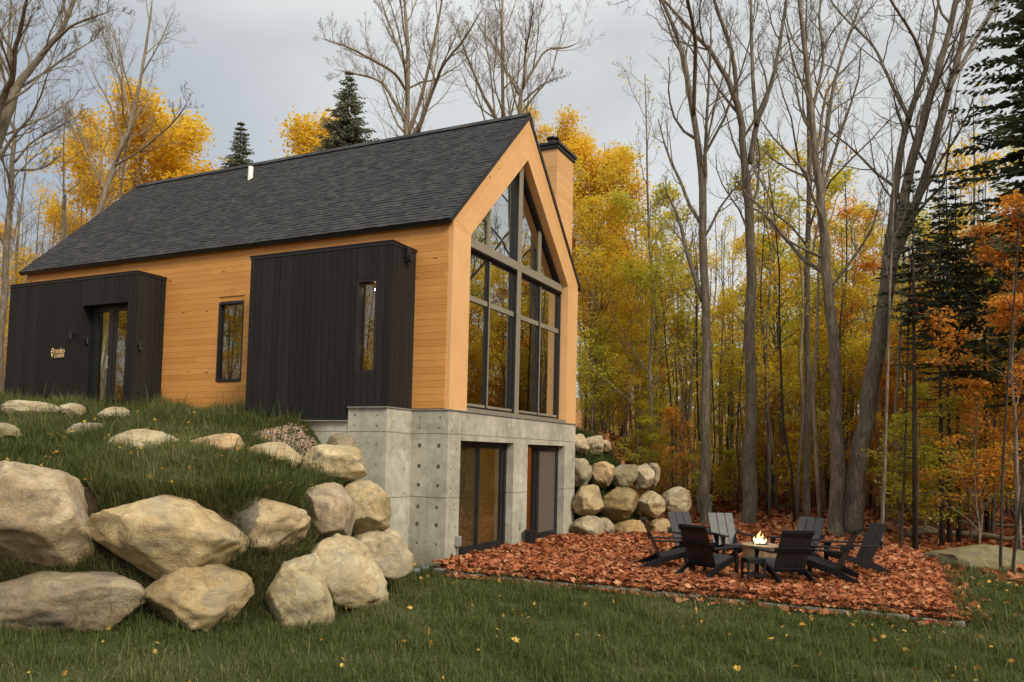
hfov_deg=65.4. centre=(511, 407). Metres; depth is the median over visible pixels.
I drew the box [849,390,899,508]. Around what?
green leaf tree
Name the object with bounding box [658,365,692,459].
golden leaf tree
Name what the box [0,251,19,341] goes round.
yellow leaf tree
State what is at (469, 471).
sliding door
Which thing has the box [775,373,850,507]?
sapling
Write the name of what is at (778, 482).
sapling
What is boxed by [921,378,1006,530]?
sapling
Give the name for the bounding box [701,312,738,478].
yellow leaf tree
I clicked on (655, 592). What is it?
edging stone
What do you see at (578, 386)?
green leaf tree
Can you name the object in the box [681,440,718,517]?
sapling
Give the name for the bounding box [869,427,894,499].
sapling
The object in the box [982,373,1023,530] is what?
sapling
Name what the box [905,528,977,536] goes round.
fallen log
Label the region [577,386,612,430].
sapling
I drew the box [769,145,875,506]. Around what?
green leaf tree
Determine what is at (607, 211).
yellow leaf tree
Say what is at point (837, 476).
bare tree
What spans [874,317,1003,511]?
yellow leaf tree
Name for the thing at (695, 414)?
yellow leaf tree
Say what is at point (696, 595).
edging stone
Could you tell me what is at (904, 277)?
spruce tree
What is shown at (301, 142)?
golden leaf tree
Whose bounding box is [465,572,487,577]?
edging stone
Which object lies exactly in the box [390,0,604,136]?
bare tree
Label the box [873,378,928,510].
orange leaf tree
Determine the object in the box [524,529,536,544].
planter pot
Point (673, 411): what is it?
sapling
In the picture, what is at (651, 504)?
boulder
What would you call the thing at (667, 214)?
yellow leaf tree
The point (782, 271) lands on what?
golden leaf tree
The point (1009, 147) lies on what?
green leaf tree
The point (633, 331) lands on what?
yellow leaf tree
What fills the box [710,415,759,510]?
sapling
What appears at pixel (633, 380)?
green leaf tree
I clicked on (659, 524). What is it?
boulder
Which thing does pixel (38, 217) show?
bare trunk tree
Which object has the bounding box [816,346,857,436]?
yellow leaf tree
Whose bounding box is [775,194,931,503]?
orange leaf tree
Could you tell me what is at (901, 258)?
green leaf tree
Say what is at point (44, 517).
boulder
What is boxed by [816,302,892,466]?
green leaf tree
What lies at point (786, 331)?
green leaf tree
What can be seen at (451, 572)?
edging stone
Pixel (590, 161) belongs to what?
golden leaf tree
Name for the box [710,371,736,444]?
yellow leaf tree
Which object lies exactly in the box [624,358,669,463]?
green leaf tree
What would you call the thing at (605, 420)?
sapling
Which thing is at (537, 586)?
lawn leaves
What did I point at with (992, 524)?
tree
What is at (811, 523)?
garden chair
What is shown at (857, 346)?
yellow leaf tree
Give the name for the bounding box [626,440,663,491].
sapling
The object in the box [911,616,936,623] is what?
edging stone
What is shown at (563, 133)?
golden leaf tree
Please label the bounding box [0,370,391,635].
bank grass
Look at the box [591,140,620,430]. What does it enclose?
bare trunk tree
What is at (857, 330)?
yellow leaf tree
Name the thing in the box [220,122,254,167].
spruce tree
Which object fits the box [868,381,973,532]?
sapling
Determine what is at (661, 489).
sapling
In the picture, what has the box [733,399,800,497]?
sapling
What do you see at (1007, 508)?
yellow leaf tree
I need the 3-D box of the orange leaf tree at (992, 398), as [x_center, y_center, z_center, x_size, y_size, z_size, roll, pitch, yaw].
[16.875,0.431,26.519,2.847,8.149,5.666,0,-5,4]
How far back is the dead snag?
39.94 m
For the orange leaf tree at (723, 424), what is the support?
on the ground at (94, 507)
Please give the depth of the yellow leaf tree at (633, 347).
44.20 m
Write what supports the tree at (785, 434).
on the ground at (94, 507)
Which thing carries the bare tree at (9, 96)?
on the ground at (94, 507)
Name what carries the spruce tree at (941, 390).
on the ground at (94, 507)
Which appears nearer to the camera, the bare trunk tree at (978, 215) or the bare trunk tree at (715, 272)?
the bare trunk tree at (978, 215)
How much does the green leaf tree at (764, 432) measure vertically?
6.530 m
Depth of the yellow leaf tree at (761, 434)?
41.20 m
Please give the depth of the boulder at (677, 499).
25.68 m
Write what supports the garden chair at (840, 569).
on the terrace
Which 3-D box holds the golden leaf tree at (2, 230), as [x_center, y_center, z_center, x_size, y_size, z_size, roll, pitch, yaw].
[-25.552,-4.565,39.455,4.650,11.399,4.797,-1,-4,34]
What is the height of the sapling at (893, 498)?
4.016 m
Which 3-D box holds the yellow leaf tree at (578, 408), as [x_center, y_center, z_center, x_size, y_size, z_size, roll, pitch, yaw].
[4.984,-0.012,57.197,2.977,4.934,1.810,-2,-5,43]
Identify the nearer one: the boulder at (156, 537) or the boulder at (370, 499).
the boulder at (156, 537)
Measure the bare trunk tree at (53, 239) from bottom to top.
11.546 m
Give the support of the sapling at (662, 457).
on the ground at (94, 507)
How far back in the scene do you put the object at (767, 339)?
29.32 m
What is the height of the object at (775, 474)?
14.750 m
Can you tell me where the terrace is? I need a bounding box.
[433,530,1011,627]
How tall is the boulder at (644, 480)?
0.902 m
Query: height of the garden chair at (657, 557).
1.036 m
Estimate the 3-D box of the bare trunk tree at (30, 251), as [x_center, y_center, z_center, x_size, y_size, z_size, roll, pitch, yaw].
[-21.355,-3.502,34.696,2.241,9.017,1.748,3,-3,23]
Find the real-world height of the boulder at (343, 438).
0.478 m
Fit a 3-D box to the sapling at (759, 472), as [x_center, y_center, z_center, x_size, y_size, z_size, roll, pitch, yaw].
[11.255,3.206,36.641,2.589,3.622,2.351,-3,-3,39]
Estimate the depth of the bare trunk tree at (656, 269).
47.90 m
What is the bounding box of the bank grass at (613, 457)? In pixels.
[574,420,659,523]
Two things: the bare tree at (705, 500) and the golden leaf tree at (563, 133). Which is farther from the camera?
the golden leaf tree at (563, 133)
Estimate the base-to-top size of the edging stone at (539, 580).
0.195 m
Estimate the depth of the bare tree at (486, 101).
37.92 m
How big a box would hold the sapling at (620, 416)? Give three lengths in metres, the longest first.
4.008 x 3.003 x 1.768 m
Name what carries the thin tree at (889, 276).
on the ground at (94, 507)
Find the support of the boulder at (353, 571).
on the ground at (94, 507)
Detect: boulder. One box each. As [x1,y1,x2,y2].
[0,400,59,416]
[0,423,22,439]
[0,460,97,568]
[0,571,146,632]
[59,403,85,416]
[66,422,102,434]
[87,495,249,579]
[96,407,129,418]
[109,429,176,447]
[144,564,254,631]
[190,433,245,450]
[231,497,310,552]
[248,442,302,466]
[265,552,334,626]
[301,444,366,481]
[304,482,354,539]
[310,533,388,610]
[326,432,356,446]
[344,480,390,533]
[351,528,413,584]
[570,515,604,534]
[571,484,604,516]
[574,458,592,486]
[575,434,588,455]
[586,435,603,454]
[589,461,614,487]
[600,487,638,521]
[601,517,614,533]
[603,440,610,452]
[611,464,637,487]
[614,520,646,532]
[633,463,654,490]
[637,491,665,518]
[648,518,670,532]
[649,463,659,486]
[661,486,691,511]
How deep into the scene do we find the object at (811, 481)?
38.16 m
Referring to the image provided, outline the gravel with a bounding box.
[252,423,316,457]
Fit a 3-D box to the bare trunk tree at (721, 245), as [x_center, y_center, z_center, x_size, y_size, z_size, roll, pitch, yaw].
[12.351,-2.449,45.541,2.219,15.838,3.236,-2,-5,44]
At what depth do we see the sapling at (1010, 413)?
22.21 m
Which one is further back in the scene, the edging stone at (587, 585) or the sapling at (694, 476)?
the sapling at (694, 476)
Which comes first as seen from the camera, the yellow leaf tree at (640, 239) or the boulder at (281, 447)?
the boulder at (281, 447)
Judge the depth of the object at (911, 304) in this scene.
34.05 m
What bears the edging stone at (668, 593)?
on the ground at (94, 507)
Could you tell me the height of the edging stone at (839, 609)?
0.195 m
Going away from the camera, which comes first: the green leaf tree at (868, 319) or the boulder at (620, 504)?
the boulder at (620, 504)
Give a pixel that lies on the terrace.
(603, 555)
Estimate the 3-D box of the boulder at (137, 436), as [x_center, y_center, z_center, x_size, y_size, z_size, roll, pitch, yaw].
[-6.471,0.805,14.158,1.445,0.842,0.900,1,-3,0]
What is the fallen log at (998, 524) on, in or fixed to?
on the ground at (94, 507)
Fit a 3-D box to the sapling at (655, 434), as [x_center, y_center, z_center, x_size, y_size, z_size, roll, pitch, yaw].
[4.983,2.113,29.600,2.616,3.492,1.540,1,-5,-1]
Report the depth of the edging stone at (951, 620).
12.15 m
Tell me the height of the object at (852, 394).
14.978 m
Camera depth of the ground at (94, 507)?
10.71 m
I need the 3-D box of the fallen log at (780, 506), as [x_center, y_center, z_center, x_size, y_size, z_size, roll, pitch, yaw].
[12.631,4.583,37.011,0.295,0.332,2.270,3,-4,-31]
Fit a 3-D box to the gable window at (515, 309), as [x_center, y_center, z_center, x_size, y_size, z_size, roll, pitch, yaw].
[0.105,-3.081,20.417,0.195,6.612,5.834,0,-4,26]
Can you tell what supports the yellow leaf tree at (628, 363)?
on the ground at (94, 507)
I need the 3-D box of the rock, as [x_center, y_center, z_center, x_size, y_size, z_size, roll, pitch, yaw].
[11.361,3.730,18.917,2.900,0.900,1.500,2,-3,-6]
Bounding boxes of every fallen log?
[764,502,802,507]
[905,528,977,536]
[910,526,1023,541]
[945,519,1014,527]
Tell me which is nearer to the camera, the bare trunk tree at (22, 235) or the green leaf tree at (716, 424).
the bare trunk tree at (22, 235)
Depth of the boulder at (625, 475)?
24.86 m
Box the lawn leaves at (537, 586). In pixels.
[3,400,1023,681]
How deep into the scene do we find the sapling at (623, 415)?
40.28 m
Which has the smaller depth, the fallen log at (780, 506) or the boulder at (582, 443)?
the boulder at (582, 443)
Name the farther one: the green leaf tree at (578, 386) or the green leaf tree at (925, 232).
the green leaf tree at (578, 386)
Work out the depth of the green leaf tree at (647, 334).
34.06 m
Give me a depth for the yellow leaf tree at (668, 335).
40.38 m
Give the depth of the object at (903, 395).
35.89 m
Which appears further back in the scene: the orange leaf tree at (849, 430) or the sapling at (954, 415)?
the orange leaf tree at (849, 430)
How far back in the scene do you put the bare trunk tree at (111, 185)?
39.93 m
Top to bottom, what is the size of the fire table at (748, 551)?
0.810 m
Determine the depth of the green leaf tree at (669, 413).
51.54 m
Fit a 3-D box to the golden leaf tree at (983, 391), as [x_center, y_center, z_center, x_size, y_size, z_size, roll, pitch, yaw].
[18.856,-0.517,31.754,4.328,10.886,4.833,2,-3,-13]
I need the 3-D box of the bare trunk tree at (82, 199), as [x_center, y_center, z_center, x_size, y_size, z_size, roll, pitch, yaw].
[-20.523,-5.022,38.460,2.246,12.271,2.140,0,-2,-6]
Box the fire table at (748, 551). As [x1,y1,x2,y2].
[741,531,778,570]
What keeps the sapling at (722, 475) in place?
on the ground at (94, 507)
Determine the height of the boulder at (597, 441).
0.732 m
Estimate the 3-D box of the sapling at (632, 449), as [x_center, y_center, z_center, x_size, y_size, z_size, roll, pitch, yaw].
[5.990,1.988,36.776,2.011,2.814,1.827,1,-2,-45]
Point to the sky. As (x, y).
(249, 62)
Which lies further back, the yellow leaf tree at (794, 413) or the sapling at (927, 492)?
the yellow leaf tree at (794, 413)
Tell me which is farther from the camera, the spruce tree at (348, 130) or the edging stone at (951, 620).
the spruce tree at (348, 130)
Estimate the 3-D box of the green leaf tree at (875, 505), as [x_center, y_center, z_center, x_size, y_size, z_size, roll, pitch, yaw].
[16.331,-2.142,36.104,4.797,14.444,8.235,4,-4,-40]
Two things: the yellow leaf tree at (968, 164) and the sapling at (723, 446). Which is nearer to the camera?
the yellow leaf tree at (968, 164)
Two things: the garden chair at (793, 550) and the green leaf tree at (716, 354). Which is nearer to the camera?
the garden chair at (793, 550)
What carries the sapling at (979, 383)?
on the ground at (94, 507)
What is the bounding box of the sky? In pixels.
[0,0,1023,414]
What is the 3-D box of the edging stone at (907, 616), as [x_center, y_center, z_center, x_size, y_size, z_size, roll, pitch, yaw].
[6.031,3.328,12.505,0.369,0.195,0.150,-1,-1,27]
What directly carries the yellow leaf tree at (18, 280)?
on the ground at (94, 507)
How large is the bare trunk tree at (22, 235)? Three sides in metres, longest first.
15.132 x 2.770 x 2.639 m
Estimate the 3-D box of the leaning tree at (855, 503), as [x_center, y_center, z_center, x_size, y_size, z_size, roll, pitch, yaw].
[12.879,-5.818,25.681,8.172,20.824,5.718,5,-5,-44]
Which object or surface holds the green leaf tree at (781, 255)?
on the ground at (94, 507)
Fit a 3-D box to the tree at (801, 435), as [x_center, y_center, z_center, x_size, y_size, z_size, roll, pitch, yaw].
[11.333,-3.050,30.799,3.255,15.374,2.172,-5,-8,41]
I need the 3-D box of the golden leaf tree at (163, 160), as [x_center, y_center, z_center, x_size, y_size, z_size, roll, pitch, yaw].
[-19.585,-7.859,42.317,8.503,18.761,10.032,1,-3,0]
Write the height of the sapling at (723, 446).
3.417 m
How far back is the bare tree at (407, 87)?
37.64 m
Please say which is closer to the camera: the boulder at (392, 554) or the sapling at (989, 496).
the boulder at (392, 554)
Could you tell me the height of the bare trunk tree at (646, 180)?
20.464 m
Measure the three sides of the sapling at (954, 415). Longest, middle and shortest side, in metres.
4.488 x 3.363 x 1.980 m
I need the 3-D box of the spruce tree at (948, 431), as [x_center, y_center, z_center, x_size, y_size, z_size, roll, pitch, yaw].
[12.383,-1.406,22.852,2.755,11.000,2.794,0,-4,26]
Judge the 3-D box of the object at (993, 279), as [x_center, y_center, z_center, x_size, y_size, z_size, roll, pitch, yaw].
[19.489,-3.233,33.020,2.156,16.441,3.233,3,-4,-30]
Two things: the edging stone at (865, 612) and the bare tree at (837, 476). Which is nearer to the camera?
the edging stone at (865, 612)
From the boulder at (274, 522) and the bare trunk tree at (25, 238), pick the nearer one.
the boulder at (274, 522)
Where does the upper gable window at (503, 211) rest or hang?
in the cabin
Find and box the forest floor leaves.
[579,429,1023,584]
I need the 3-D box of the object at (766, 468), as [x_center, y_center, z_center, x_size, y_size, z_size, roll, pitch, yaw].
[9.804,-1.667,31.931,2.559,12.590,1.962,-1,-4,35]
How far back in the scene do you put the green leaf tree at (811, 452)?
34.74 m
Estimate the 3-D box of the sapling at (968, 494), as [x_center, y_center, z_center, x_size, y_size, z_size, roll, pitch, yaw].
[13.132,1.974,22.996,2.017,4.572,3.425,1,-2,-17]
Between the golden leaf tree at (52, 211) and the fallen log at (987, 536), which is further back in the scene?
the golden leaf tree at (52, 211)
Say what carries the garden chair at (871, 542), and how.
on the terrace
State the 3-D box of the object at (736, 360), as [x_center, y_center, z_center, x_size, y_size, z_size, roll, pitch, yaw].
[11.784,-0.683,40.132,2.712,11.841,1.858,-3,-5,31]
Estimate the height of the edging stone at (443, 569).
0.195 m
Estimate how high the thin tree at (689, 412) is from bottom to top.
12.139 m
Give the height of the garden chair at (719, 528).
1.036 m
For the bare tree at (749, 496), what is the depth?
27.90 m
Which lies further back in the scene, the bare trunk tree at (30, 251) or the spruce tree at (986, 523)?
the bare trunk tree at (30, 251)
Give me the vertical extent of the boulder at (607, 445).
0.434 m
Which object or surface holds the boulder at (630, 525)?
on the ground at (94, 507)
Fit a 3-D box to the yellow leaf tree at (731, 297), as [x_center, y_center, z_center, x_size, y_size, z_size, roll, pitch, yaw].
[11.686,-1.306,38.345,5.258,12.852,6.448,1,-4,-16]
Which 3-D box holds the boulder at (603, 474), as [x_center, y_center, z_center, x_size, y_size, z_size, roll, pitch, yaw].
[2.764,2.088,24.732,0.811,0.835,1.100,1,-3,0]
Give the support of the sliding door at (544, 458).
in the cabin
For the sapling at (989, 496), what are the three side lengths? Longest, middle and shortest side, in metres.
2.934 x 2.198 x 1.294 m
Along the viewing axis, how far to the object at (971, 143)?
32.88 m
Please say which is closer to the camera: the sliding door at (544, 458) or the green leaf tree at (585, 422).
the sliding door at (544, 458)
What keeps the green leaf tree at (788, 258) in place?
on the ground at (94, 507)
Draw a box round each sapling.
[576,326,628,431]
[576,327,628,428]
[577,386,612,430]
[585,342,630,432]
[595,405,618,430]
[598,387,629,434]
[604,365,632,433]
[604,398,678,464]
[616,418,679,490]
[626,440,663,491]
[628,422,662,462]
[643,404,700,487]
[647,427,674,485]
[654,420,697,489]
[657,450,685,492]
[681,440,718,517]
[688,448,721,495]
[689,428,723,471]
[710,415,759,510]
[713,443,736,493]
[713,450,741,505]
[726,382,802,506]
[730,438,780,499]
[732,447,764,491]
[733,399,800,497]
[760,432,828,513]
[771,453,790,499]
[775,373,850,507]
[791,415,824,503]
[843,375,930,520]
[845,414,902,521]
[858,414,932,537]
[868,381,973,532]
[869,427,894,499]
[886,438,945,521]
[891,416,975,527]
[899,435,938,525]
[905,436,972,527]
[907,374,1023,543]
[911,443,972,538]
[920,407,983,529]
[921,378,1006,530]
[921,396,1013,540]
[934,409,1013,534]
[969,402,1023,525]
[969,461,1005,511]
[978,455,1023,521]
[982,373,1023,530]
[997,450,1023,504]
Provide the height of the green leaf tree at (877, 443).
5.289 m
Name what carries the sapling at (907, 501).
on the ground at (94, 507)
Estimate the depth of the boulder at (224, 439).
13.97 m
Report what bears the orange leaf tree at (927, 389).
on the ground at (94, 507)
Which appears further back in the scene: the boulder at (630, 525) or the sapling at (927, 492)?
the sapling at (927, 492)
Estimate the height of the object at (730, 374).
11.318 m
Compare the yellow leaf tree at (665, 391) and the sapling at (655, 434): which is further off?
the yellow leaf tree at (665, 391)
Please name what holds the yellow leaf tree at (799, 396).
on the ground at (94, 507)
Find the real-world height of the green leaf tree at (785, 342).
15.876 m
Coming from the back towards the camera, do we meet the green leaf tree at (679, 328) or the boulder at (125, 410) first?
the green leaf tree at (679, 328)
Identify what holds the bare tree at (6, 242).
on the ground at (94, 507)
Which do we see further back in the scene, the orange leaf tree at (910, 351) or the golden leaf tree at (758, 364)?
the golden leaf tree at (758, 364)
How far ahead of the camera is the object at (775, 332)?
35.25 m
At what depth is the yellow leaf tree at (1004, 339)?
31.30 m
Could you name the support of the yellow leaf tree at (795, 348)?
on the ground at (94, 507)
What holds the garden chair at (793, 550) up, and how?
on the terrace
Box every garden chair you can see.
[634,516,694,569]
[667,512,718,553]
[674,523,742,577]
[707,513,759,555]
[750,530,816,583]
[766,516,824,558]
[798,527,865,584]
[820,522,893,572]
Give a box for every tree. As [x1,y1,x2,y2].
[0,0,135,158]
[0,53,94,392]
[0,114,54,283]
[0,182,40,391]
[0,203,38,387]
[0,216,37,366]
[0,235,25,385]
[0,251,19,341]
[1,264,25,364]
[4,251,29,372]
[6,226,46,322]
[9,206,44,295]
[18,104,148,263]
[21,75,216,217]
[25,175,54,255]
[29,213,68,259]
[29,218,51,255]
[33,218,56,260]
[37,0,203,218]
[48,99,98,236]
[68,176,106,227]
[87,153,125,206]
[90,108,227,216]
[91,80,162,214]
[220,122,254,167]
[271,104,350,156]
[311,69,379,150]
[315,0,497,138]
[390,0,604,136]
[442,0,562,136]
[514,103,556,142]
[549,104,616,326]
[563,131,654,430]
[572,183,648,430]
[573,154,645,430]
[576,175,768,492]
[576,313,620,429]
[576,350,584,426]
[576,378,588,422]
[577,142,698,455]
[577,263,623,429]
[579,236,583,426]
[580,56,699,490]
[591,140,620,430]
[593,308,631,431]
[599,257,659,434]
[599,294,668,454]
[602,285,674,432]
[603,273,691,454]
[606,0,817,523]
[608,255,693,460]
[611,205,675,448]
[617,225,692,463]
[622,343,662,438]
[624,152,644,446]
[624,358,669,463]
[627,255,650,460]
[633,358,696,459]
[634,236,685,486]
[640,254,744,486]
[643,0,786,524]
[645,280,743,486]
[649,197,681,437]
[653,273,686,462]
[657,248,695,486]
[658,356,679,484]
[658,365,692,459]
[659,375,694,483]
[661,228,721,512]
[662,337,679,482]
[663,358,738,497]
[663,371,712,489]
[664,205,712,464]
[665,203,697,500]
[666,309,761,438]
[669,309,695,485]
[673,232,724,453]
[673,237,803,500]
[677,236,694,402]
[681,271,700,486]
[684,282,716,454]
[687,302,735,423]
[689,207,737,424]
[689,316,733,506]
[692,383,720,461]
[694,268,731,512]
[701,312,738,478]
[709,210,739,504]
[709,231,741,495]
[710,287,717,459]
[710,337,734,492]
[710,347,744,479]
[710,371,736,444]
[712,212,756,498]
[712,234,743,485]
[712,242,821,506]
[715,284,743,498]
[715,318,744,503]
[716,314,796,465]
[719,0,932,516]
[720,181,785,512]
[724,137,838,510]
[724,278,796,487]
[725,0,901,535]
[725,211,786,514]
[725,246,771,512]
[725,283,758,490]
[727,216,844,509]
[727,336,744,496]
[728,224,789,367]
[733,330,786,427]
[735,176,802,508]
[735,405,776,499]
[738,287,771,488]
[738,375,776,500]
[740,358,801,501]
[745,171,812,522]
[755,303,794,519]
[756,234,812,483]
[757,260,891,518]
[759,258,850,500]
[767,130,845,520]
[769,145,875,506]
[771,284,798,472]
[771,387,829,483]
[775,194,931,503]
[776,381,812,462]
[783,285,868,441]
[784,296,817,412]
[786,194,879,370]
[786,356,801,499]
[789,200,976,513]
[789,417,819,490]
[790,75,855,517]
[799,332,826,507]
[799,422,825,508]
[803,0,1010,536]
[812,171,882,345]
[816,254,938,402]
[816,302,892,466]
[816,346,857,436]
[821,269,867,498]
[825,67,917,547]
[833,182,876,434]
[837,217,963,521]
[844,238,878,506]
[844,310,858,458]
[844,403,867,477]
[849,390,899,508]
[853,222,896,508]
[854,201,1000,487]
[856,169,979,548]
[862,117,952,527]
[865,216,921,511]
[866,259,991,518]
[868,398,907,493]
[869,334,966,507]
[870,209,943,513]
[870,315,898,507]
[873,212,948,546]
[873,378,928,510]
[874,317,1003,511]
[881,178,999,545]
[886,200,953,426]
[888,319,997,465]
[892,0,1023,530]
[896,170,1003,544]
[898,184,1021,542]
[910,189,1023,549]
[911,143,1020,520]
[911,189,1023,532]
[925,83,998,524]
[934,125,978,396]
[935,264,1013,520]
[938,321,1009,515]
[943,261,1023,533]
[950,208,1023,534]
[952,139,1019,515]
[963,299,1023,492]
[964,192,1023,570]
[967,277,1023,437]
[973,245,1023,408]
[977,332,1023,574]
[988,145,1023,223]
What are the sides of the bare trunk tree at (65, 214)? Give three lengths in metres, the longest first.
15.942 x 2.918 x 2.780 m
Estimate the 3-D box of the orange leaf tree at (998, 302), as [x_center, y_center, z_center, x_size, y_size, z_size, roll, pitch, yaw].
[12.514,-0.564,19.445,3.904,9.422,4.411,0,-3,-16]
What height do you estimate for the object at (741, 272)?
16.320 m
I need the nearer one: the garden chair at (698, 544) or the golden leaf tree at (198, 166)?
the garden chair at (698, 544)
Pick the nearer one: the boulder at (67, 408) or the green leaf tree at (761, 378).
the boulder at (67, 408)
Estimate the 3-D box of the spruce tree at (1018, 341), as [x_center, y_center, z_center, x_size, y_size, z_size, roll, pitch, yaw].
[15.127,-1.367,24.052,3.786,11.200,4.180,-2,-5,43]
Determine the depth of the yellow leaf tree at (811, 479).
37.15 m
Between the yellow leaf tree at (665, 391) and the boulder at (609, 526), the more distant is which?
the yellow leaf tree at (665, 391)
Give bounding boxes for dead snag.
[60,195,66,241]
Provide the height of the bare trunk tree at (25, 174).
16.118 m
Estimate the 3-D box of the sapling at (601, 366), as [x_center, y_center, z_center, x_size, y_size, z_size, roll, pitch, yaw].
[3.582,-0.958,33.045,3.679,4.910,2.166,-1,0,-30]
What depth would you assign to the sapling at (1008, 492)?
27.79 m
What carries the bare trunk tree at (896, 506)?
on the ground at (94, 507)
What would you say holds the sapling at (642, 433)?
on the ground at (94, 507)
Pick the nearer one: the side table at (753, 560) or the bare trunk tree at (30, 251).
the side table at (753, 560)
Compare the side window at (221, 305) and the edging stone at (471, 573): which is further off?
the side window at (221, 305)
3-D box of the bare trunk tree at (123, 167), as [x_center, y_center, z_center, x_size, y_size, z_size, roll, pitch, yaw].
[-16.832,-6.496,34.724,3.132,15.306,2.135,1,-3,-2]
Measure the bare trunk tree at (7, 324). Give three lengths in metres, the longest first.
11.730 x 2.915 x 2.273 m
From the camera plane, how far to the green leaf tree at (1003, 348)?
28.11 m
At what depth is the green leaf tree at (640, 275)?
30.89 m
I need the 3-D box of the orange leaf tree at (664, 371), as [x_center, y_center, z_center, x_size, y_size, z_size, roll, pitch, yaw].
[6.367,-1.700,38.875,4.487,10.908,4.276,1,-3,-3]
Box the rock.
[924,544,1023,569]
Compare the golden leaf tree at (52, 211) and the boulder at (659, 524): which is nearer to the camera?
the boulder at (659, 524)
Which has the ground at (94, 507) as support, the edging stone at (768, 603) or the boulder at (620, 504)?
the edging stone at (768, 603)
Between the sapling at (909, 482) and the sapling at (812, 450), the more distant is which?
the sapling at (812, 450)
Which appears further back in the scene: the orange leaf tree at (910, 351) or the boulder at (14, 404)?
the orange leaf tree at (910, 351)
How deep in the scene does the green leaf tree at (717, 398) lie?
40.66 m
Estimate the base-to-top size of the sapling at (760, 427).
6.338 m
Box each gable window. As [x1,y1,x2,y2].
[467,166,562,418]
[471,178,555,281]
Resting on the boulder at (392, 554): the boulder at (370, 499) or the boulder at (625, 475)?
the boulder at (370, 499)
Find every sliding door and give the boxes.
[458,441,506,554]
[528,444,557,538]
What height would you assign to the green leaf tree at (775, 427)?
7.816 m
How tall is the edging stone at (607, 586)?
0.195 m
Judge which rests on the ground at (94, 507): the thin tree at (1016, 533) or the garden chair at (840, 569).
the thin tree at (1016, 533)
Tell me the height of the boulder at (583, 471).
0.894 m
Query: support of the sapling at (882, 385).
on the ground at (94, 507)
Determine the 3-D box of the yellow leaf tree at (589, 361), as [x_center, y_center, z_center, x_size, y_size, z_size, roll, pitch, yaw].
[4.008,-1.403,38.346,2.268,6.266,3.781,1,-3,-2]
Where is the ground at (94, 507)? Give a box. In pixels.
[0,373,1023,681]
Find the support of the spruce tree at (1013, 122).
on the ground at (94, 507)
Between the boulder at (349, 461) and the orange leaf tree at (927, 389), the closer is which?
the boulder at (349, 461)
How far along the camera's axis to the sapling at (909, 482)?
30.21 m
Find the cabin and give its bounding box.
[5,112,580,567]
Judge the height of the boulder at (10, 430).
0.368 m
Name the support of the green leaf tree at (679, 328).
on the ground at (94, 507)
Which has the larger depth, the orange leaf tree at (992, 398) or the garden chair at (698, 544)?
the orange leaf tree at (992, 398)
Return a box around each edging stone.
[434,568,448,573]
[449,570,466,576]
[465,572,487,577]
[530,579,549,583]
[550,580,574,586]
[573,584,593,588]
[594,584,614,588]
[614,586,641,592]
[644,589,660,593]
[661,591,687,596]
[688,593,707,599]
[757,601,788,608]
[789,604,820,611]
[823,607,854,614]
[858,609,882,616]
[883,612,909,620]
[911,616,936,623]
[938,619,964,626]
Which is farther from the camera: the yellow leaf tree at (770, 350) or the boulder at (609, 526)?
the yellow leaf tree at (770, 350)
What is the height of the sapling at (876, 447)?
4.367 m
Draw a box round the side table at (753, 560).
[741,557,765,580]
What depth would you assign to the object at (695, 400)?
55.18 m
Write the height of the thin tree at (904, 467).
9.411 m
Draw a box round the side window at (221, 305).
[215,300,243,381]
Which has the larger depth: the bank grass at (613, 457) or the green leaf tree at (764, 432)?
the green leaf tree at (764, 432)

